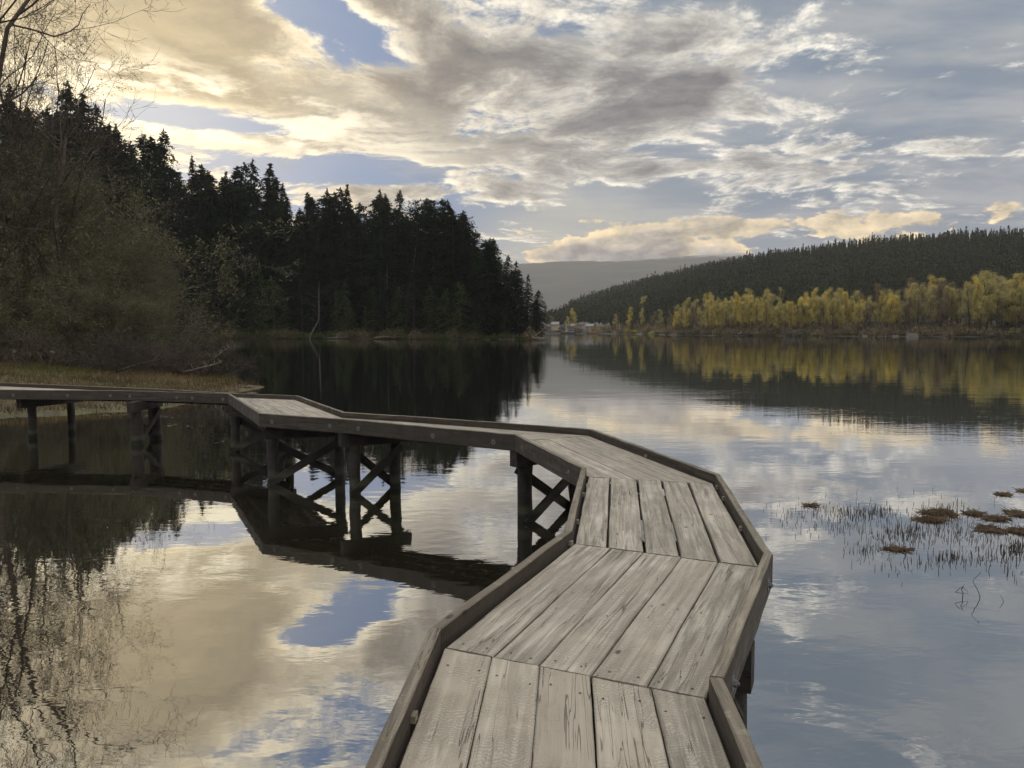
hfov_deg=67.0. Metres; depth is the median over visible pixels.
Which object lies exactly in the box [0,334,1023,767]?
water
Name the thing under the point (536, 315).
conifer
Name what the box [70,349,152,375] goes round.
dead shrub
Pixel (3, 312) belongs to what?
willow
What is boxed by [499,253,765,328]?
mountain
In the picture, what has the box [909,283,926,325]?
cottonwood
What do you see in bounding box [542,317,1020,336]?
far shoreline
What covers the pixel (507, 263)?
conifer
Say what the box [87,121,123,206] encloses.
conifer
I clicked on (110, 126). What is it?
conifer
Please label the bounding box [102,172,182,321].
conifer
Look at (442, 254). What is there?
conifer
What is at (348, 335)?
bush
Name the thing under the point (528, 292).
conifer
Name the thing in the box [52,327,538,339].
wooded point ground
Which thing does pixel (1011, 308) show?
cottonwood
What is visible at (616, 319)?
cottonwood
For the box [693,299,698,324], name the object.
cottonwood
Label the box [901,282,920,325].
cottonwood
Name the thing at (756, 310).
cottonwood
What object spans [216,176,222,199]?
conifer
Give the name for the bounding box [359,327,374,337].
bush
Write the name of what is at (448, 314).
cedar
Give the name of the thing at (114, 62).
alder
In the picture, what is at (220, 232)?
conifer
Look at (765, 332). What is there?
shore shrub
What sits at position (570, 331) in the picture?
boat
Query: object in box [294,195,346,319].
conifer
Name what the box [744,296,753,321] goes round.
cottonwood
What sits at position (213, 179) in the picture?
conifer
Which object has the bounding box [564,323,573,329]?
house
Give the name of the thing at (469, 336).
bush
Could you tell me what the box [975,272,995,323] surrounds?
cottonwood
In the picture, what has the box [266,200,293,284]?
conifer
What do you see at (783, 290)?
hillside conifer
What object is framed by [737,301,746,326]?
cottonwood
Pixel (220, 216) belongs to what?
conifer
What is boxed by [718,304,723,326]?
cottonwood
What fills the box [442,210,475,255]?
conifer
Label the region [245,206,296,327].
conifer
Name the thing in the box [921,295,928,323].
cottonwood
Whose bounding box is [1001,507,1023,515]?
reed raft
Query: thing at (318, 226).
conifer
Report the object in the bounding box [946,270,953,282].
hillside conifer
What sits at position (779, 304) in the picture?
cottonwood
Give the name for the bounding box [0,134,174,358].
willow
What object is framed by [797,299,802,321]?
cottonwood
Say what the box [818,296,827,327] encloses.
cottonwood
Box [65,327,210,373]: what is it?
dead shrub
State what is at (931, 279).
cottonwood
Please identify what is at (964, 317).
cottonwood
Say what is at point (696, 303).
cottonwood
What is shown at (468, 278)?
conifer
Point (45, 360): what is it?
green grass
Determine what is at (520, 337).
bush
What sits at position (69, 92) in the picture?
conifer
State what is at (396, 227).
conifer
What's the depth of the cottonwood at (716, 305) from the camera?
382.07 m
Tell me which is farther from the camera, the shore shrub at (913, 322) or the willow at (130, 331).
the shore shrub at (913, 322)
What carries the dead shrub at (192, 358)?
on the bank ground at (51, 411)
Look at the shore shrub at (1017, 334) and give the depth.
288.16 m
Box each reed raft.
[801,501,820,506]
[879,539,914,552]
[911,515,949,522]
[915,507,960,517]
[960,508,988,515]
[971,523,1007,533]
[976,513,1012,520]
[993,490,1013,495]
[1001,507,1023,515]
[1006,524,1023,533]
[1012,487,1023,492]
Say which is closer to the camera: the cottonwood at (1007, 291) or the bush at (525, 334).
the bush at (525, 334)
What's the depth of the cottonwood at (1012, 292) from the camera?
298.13 m
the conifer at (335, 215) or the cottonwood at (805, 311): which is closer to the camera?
the conifer at (335, 215)
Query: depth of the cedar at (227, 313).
244.47 m
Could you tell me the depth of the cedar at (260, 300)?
243.46 m
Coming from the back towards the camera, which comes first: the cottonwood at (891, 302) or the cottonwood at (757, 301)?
the cottonwood at (757, 301)
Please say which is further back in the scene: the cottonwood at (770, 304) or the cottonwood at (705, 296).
the cottonwood at (705, 296)
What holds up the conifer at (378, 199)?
on the wooded point ground at (370, 338)
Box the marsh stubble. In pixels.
[763,488,1023,582]
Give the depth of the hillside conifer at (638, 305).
536.41 m
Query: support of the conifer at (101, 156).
on the wooded point ground at (370, 338)
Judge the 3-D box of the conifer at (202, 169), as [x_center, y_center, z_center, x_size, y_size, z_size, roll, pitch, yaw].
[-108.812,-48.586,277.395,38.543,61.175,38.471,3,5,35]
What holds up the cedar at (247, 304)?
on the wooded point ground at (370, 338)
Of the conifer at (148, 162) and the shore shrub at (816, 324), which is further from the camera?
the shore shrub at (816, 324)
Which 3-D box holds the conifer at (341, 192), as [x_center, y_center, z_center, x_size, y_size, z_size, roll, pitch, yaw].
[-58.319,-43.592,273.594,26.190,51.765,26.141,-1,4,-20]
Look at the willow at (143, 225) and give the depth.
59.42 m
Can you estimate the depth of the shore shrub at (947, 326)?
313.04 m
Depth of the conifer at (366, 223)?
251.06 m
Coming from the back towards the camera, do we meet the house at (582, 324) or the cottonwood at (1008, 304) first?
the house at (582, 324)
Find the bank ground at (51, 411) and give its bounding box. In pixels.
[0,349,262,416]
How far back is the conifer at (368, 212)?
263.45 m
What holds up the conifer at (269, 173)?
on the wooded point ground at (370, 338)
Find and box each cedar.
[177,266,221,334]
[199,286,224,335]
[209,260,244,332]
[217,274,245,334]
[240,284,268,333]
[241,266,280,338]
[258,275,294,338]
[302,293,325,333]
[307,287,333,334]
[329,290,343,335]
[331,281,357,332]
[341,300,357,332]
[360,306,369,334]
[373,280,399,334]
[388,287,407,335]
[390,271,428,333]
[418,286,441,335]
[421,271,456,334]
[431,288,452,335]
[448,281,471,338]
[528,314,534,335]
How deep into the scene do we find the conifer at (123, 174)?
239.71 m
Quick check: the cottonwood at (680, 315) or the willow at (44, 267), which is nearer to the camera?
the willow at (44, 267)
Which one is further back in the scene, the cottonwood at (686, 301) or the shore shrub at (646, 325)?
the shore shrub at (646, 325)
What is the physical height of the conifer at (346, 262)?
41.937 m
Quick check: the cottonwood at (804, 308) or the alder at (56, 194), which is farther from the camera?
the cottonwood at (804, 308)
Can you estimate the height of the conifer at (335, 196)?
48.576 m
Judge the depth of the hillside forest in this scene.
603.74 m
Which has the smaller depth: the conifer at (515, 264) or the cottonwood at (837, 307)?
the conifer at (515, 264)
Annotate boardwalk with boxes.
[0,382,773,767]
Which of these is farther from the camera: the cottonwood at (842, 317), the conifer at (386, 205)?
the cottonwood at (842, 317)
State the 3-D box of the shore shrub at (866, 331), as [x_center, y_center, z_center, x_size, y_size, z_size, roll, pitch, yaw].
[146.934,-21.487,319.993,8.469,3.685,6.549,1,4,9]
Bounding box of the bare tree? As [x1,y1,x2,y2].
[309,290,321,338]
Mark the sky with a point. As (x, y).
(567, 130)
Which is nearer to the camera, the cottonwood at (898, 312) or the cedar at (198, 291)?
the cedar at (198, 291)
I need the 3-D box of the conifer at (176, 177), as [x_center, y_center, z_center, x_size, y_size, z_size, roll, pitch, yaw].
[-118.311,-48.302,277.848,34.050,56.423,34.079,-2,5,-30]
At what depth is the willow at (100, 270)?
48.97 m
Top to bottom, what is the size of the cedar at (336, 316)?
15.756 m
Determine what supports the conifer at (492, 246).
on the wooded point ground at (370, 338)
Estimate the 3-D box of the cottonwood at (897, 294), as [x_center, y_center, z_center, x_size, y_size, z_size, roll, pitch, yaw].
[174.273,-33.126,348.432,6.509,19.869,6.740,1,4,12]
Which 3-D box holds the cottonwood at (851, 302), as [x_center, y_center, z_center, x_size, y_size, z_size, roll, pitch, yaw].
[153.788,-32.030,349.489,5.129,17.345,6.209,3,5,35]
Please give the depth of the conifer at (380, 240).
237.19 m
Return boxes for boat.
[560,329,575,333]
[586,329,604,333]
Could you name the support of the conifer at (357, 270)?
on the wooded point ground at (370, 338)
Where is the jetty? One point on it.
(745, 333)
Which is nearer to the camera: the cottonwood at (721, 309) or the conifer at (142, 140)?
the conifer at (142, 140)
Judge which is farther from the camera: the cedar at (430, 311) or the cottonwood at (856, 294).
the cottonwood at (856, 294)
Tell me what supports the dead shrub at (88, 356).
on the bank ground at (51, 411)
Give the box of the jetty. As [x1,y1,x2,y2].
[738,331,752,335]
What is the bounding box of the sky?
[0,0,1023,263]
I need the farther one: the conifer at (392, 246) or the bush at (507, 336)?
the conifer at (392, 246)
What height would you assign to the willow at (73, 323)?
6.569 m
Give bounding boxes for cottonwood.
[564,316,570,326]
[570,308,576,323]
[612,313,617,325]
[626,307,632,327]
[639,296,647,307]
[640,307,644,327]
[650,311,657,323]
[655,309,663,324]
[667,310,672,327]
[672,311,677,327]
[676,305,685,325]
[681,297,690,320]
[682,308,690,328]
[683,301,692,320]
[687,311,695,327]
[690,300,699,324]
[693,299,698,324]
[697,308,704,326]
[698,298,705,328]
[702,293,715,326]
[702,304,712,330]
[702,310,709,327]
[709,306,715,333]
[712,304,722,329]
[714,301,720,320]
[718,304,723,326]
[720,300,732,326]
[722,300,732,327]
[730,292,739,319]
[732,306,738,326]
[737,296,743,321]
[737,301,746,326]
[739,294,746,322]
[742,288,754,324]
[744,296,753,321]
[744,299,756,326]
[750,302,758,325]
[752,299,760,322]
[758,294,768,322]
[759,301,769,326]
[760,288,771,324]
[764,308,773,326]
[766,294,775,318]
[772,305,783,326]
[773,302,781,322]
[773,310,780,333]
[774,296,785,320]
[781,304,788,323]
[782,300,790,324]
[785,302,796,328]
[792,306,798,326]
[797,298,810,325]
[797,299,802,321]
[798,295,811,325]
[798,298,811,328]
[799,312,806,328]
[805,298,812,321]
[808,299,821,322]
[811,288,820,323]
[814,303,822,329]
[815,295,825,325]
[817,297,828,323]
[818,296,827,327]
[821,290,830,323]
[825,286,832,317]
[826,297,836,328]
[831,292,847,320]
[834,298,845,330]
[835,307,844,329]
[836,287,843,303]
[842,291,851,325]
[846,300,855,323]
[848,290,863,322]
[848,295,854,322]
[849,300,863,329]
[854,304,862,329]
[859,293,872,324]
[860,301,867,321]
[861,302,872,328]
[867,297,878,325]
[873,283,882,317]
[873,290,885,324]
[874,284,887,311]
[880,292,891,326]
[881,293,896,327]
[887,295,899,326]
[893,296,902,325]
[894,289,902,320]
[900,297,914,329]
[901,275,920,317]
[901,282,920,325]
[904,290,914,321]
[905,282,921,321]
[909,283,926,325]
[920,275,935,323]
[921,284,940,325]
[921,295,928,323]
[922,278,939,322]
[923,277,945,323]
[924,284,940,326]
[924,288,940,330]
[931,278,950,325]
[936,294,947,325]
[938,281,955,320]
[943,285,959,324]
[944,288,959,328]
[947,288,958,326]
[955,287,961,319]
[955,289,966,323]
[958,283,978,328]
[958,292,970,323]
[963,281,982,321]
[970,275,983,324]
[970,288,984,327]
[973,296,988,331]
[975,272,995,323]
[975,296,986,325]
[978,268,1000,323]
[983,295,995,329]
[984,294,995,329]
[985,281,1008,320]
[988,275,1006,323]
[990,281,1012,330]
[991,290,1009,329]
[997,293,1017,328]
[1003,273,1023,322]
[1003,288,1022,328]
[1003,290,1016,327]
[1006,279,1023,323]
[1007,273,1023,320]
[1011,286,1023,327]
[1017,271,1023,327]
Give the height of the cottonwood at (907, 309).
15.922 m
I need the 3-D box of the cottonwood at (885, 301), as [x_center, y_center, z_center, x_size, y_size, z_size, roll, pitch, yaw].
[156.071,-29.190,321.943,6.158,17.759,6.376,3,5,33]
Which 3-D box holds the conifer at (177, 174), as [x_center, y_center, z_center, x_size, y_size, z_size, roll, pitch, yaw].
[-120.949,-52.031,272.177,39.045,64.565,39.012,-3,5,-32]
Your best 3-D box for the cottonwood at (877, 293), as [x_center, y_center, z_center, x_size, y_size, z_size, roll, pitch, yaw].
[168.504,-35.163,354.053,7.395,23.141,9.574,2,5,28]
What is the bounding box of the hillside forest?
[533,225,1023,329]
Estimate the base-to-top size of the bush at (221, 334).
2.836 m
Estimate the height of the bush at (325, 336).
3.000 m
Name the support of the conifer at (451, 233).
on the wooded point ground at (370, 338)
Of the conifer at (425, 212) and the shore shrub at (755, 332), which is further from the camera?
the shore shrub at (755, 332)
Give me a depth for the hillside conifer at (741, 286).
511.68 m
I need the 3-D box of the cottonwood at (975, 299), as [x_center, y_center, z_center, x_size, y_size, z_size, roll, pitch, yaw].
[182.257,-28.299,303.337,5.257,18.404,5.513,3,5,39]
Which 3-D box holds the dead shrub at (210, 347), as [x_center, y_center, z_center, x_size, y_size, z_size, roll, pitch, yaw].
[-19.372,-1.490,43.534,8.609,3.543,8.155,-1,4,-19]
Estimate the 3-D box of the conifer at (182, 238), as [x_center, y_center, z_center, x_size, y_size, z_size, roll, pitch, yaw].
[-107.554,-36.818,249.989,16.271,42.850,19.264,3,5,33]
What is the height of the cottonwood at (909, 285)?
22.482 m
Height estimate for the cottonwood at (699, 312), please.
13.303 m
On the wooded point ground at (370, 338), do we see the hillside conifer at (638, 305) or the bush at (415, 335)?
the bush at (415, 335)
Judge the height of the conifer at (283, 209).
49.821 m
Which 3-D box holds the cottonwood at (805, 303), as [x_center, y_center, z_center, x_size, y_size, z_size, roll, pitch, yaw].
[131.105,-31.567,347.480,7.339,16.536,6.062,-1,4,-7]
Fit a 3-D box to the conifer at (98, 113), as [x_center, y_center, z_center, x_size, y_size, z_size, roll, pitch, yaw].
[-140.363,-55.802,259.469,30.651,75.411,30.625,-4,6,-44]
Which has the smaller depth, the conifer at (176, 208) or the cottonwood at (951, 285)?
the conifer at (176, 208)
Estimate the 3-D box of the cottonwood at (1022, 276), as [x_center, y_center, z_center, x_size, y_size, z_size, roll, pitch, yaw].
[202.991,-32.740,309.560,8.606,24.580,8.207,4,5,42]
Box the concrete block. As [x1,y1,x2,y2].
[906,333,918,336]
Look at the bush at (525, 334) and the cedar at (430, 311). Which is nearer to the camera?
the bush at (525, 334)
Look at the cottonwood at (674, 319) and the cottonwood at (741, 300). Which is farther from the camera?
the cottonwood at (674, 319)
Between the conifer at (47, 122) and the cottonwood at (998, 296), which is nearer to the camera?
the conifer at (47, 122)
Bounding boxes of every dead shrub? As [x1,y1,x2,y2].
[0,322,88,368]
[33,329,170,372]
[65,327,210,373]
[70,325,171,372]
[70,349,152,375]
[89,328,241,376]
[134,339,219,375]
[135,342,194,374]
[149,329,265,378]
[154,347,262,379]
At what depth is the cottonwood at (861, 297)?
338.62 m
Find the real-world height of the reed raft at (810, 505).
0.121 m
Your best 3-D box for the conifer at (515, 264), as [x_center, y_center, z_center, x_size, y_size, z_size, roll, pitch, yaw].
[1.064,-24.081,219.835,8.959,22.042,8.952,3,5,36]
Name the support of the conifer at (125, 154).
on the wooded point ground at (370, 338)
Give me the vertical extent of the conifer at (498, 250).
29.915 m
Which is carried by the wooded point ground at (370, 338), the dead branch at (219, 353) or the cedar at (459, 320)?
the cedar at (459, 320)
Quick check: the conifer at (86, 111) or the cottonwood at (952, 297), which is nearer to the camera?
the conifer at (86, 111)
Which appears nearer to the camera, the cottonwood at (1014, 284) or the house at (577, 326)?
the cottonwood at (1014, 284)
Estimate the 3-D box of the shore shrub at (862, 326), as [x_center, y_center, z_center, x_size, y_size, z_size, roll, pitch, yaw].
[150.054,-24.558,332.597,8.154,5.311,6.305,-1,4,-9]
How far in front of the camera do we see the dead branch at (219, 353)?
41.38 m
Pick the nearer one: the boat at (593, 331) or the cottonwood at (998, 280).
the cottonwood at (998, 280)
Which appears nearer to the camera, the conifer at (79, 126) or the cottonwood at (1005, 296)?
the conifer at (79, 126)
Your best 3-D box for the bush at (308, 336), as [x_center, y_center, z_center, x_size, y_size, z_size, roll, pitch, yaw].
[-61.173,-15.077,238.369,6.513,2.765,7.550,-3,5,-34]
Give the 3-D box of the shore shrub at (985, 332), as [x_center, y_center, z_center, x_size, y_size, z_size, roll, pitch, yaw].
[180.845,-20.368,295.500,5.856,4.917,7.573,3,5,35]
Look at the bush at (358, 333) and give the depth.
233.38 m
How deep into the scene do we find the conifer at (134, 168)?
248.43 m
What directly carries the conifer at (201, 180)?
on the wooded point ground at (370, 338)
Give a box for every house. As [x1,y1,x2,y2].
[551,321,560,330]
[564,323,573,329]
[572,323,581,328]
[579,321,588,329]
[585,323,594,329]
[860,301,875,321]
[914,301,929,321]
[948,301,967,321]
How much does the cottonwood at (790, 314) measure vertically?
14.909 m
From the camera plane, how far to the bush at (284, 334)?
236.84 m
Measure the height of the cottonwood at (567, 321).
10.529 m
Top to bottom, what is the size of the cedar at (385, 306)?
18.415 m
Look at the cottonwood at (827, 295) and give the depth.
368.11 m
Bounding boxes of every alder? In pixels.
[0,0,143,267]
[0,0,153,354]
[0,0,155,319]
[0,0,182,358]
[0,26,208,358]
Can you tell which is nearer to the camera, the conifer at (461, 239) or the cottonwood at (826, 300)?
the conifer at (461, 239)
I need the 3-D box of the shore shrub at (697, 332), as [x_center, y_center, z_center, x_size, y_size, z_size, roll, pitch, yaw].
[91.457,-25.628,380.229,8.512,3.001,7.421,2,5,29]
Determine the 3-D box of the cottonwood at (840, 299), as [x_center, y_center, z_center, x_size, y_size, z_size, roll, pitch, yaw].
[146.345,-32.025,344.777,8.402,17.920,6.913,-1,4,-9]
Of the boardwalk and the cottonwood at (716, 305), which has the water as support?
the boardwalk
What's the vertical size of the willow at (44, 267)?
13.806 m
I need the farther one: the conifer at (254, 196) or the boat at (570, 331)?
the boat at (570, 331)
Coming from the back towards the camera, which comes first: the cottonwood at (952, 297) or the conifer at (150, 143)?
the cottonwood at (952, 297)
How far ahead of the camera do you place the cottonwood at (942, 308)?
315.31 m
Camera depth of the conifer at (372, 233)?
239.41 m
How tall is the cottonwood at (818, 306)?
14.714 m
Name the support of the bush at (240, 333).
on the wooded point ground at (370, 338)
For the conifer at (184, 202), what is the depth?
256.70 m
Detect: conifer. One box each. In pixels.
[0,87,17,143]
[0,101,20,160]
[0,107,71,191]
[34,107,71,145]
[46,120,96,172]
[49,124,69,161]
[51,81,91,135]
[56,89,76,136]
[64,144,100,224]
[66,113,111,189]
[70,93,96,158]
[77,102,107,158]
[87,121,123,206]
[89,150,140,327]
[95,123,120,172]
[97,157,176,327]
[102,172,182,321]
[105,124,128,191]
[110,171,160,265]
[111,135,153,204]
[113,146,131,173]
[121,170,192,314]
[128,151,145,198]
[131,134,149,183]
[133,179,202,332]
[137,136,188,247]
[137,140,188,221]
[149,128,189,237]
[162,192,193,312]
[164,156,185,193]
[168,170,190,197]
[168,205,193,332]
[170,188,203,252]
[175,205,224,332]
[177,215,225,332]
[181,163,219,221]
[184,155,205,275]
[185,183,226,329]
[190,188,221,256]
[195,171,219,216]
[196,208,258,328]
[197,173,220,203]
[199,188,256,332]
[200,170,219,275]
[207,171,239,305]
[207,195,237,261]
[215,210,284,332]
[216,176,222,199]
[217,182,255,315]
[229,166,244,210]
[233,172,248,240]
[234,162,256,220]
[235,158,264,323]
[236,185,265,240]
[238,213,296,328]
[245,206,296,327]
[251,178,281,312]
[258,163,279,216]
[258,191,291,283]
[261,188,282,328]
[265,176,291,224]
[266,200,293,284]
[274,183,292,328]
[277,211,335,332]
[284,196,294,223]
[287,243,328,331]
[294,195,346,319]
[298,197,330,278]
[301,194,310,250]
[301,195,327,241]
[302,192,314,232]
[305,207,335,326]
[307,232,357,332]
[312,188,339,326]
[314,191,354,300]
[320,203,371,331]
[328,187,353,237]
[333,184,356,272]
[335,228,384,332]
[343,215,389,332]
[353,203,370,231]
[354,197,390,238]
[358,201,404,334]
[362,199,378,246]
[362,213,371,274]
[365,199,393,274]
[366,190,396,326]
[376,207,424,330]
[378,222,426,332]
[383,190,408,302]
[383,210,410,315]
[393,234,435,332]
[397,199,432,320]
[399,220,426,327]
[406,229,449,329]
[411,198,447,321]
[416,202,438,273]
[420,236,463,333]
[421,198,442,241]
[427,205,454,323]
[428,211,479,334]
[430,199,466,327]
[431,198,450,280]
[437,227,483,332]
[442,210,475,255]
[446,215,477,327]
[458,246,486,329]
[461,239,511,335]
[464,258,486,332]
[467,237,478,328]
[469,243,511,333]
[471,231,483,257]
[476,265,509,337]
[480,237,505,328]
[483,238,505,279]
[488,271,526,335]
[497,255,513,330]
[504,270,532,335]
[505,261,526,332]
[520,274,534,337]
[525,290,548,339]
[528,300,544,336]
[636,303,643,323]
[660,297,665,317]
[737,282,742,295]
[764,272,768,289]
[779,287,785,300]
[789,285,795,303]
[841,278,847,289]
[852,274,857,292]
[864,283,870,297]
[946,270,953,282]
[957,271,966,294]
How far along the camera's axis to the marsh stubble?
10.58 m
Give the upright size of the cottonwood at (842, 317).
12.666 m
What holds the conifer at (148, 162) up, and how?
on the wooded point ground at (370, 338)
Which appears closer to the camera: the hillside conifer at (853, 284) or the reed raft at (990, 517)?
the reed raft at (990, 517)
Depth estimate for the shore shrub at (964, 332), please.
299.24 m
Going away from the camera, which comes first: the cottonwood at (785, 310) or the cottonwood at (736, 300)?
the cottonwood at (785, 310)
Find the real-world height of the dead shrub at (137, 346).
3.377 m
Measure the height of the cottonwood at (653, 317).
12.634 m
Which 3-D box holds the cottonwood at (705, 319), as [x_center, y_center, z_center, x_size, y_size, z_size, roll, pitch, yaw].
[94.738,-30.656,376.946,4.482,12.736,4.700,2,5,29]
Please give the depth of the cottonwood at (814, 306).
348.59 m
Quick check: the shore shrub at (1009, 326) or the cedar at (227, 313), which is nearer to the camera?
the cedar at (227, 313)
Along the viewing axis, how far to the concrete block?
306.43 m
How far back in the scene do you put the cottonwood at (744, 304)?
374.62 m
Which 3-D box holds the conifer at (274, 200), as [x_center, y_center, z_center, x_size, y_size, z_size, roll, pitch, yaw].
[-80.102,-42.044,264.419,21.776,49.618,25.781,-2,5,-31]
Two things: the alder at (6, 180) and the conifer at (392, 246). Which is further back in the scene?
the conifer at (392, 246)
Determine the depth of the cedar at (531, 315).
215.91 m
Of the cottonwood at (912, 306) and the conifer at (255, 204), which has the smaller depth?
the conifer at (255, 204)
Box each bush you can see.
[213,331,228,338]
[222,324,240,337]
[223,330,248,338]
[253,328,278,338]
[274,328,293,338]
[277,327,301,338]
[294,331,312,338]
[305,331,323,338]
[313,331,335,338]
[340,330,358,338]
[344,328,368,337]
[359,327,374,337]
[376,328,393,338]
[381,328,407,338]
[408,328,421,338]
[444,327,459,338]
[466,331,481,339]
[488,333,504,339]
[499,331,514,338]
[512,334,527,339]
[522,327,537,339]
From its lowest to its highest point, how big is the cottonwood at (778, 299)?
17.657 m
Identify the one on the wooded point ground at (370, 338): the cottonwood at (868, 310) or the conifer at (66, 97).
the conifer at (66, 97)
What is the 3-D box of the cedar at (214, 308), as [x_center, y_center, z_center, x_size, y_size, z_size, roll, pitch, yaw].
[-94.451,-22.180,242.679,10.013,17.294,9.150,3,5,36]
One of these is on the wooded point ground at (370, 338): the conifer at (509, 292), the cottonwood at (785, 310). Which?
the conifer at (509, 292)
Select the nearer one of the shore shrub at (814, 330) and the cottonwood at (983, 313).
the cottonwood at (983, 313)
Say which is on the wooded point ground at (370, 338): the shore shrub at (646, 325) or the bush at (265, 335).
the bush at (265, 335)
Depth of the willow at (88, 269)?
47.26 m
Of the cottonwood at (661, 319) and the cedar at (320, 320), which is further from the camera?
the cottonwood at (661, 319)
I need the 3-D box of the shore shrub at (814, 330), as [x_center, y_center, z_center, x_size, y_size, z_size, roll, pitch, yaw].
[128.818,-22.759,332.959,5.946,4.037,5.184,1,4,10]
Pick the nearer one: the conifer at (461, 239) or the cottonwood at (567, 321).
the conifer at (461, 239)
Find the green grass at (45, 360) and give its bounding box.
[0,354,242,382]
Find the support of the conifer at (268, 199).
on the wooded point ground at (370, 338)
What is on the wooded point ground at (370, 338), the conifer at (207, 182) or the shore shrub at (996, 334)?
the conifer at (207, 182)
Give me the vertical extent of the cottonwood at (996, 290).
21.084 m
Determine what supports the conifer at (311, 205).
on the wooded point ground at (370, 338)
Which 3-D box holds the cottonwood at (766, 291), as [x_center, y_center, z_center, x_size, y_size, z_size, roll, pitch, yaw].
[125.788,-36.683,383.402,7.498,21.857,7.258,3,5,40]
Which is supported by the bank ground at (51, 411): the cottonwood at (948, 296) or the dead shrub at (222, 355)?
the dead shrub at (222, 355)
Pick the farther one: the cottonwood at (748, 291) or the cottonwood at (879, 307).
the cottonwood at (748, 291)
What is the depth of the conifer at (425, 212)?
259.05 m
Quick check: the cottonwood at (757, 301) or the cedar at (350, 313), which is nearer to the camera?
the cedar at (350, 313)
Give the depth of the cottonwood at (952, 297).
318.48 m
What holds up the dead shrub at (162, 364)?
on the bank ground at (51, 411)
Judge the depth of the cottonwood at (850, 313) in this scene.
349.42 m
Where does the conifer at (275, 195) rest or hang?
on the wooded point ground at (370, 338)
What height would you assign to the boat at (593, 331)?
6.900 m
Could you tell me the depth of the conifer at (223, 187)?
252.94 m
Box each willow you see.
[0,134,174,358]
[0,134,305,354]
[0,149,74,305]
[0,192,193,365]
[0,200,145,352]
[0,227,112,363]
[0,261,128,365]
[4,169,196,353]
[72,234,192,360]
[78,282,177,360]
[106,272,221,367]
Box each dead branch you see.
[104,353,165,374]
[182,359,221,372]
[203,343,231,364]
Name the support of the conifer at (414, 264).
on the wooded point ground at (370, 338)
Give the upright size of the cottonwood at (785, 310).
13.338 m
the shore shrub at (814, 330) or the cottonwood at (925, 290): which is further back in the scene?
the cottonwood at (925, 290)
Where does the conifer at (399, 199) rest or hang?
on the wooded point ground at (370, 338)
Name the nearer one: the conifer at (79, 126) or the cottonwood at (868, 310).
the conifer at (79, 126)
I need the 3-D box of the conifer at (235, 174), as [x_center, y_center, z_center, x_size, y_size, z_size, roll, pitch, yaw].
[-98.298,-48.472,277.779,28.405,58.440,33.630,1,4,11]
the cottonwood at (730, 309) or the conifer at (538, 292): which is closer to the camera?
the conifer at (538, 292)
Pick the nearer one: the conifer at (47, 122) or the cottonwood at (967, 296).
the conifer at (47, 122)
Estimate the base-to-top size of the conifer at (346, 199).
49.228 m
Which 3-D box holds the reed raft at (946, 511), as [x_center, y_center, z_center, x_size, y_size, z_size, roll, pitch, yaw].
[6.542,1.967,11.877,0.640,0.153,0.594,2,5,31]
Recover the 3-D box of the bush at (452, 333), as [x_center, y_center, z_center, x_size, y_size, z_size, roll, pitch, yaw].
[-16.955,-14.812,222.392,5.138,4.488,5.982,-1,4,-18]
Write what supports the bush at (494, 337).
on the wooded point ground at (370, 338)
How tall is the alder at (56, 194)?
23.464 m
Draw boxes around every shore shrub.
[643,321,653,330]
[669,323,680,330]
[689,329,704,334]
[751,329,759,334]
[753,323,762,331]
[761,327,777,335]
[805,319,820,330]
[805,327,815,334]
[810,328,830,335]
[820,320,831,329]
[833,315,847,329]
[842,326,853,335]
[852,322,867,330]
[858,329,874,335]
[864,328,879,335]
[902,325,917,333]
[904,319,923,326]
[941,317,960,331]
[942,326,958,336]
[958,325,977,335]
[977,325,993,336]
[987,329,1003,336]
[998,319,1015,330]
[1006,329,1021,336]
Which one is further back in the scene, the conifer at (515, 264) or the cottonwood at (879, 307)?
the cottonwood at (879, 307)
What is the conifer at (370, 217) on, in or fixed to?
on the wooded point ground at (370, 338)
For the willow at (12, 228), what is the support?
on the bank ground at (51, 411)
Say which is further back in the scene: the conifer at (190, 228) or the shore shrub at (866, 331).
the shore shrub at (866, 331)
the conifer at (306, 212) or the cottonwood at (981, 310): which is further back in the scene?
the cottonwood at (981, 310)
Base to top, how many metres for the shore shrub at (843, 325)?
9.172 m
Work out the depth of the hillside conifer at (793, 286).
453.49 m
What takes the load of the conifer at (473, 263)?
on the wooded point ground at (370, 338)
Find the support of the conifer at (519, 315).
on the wooded point ground at (370, 338)

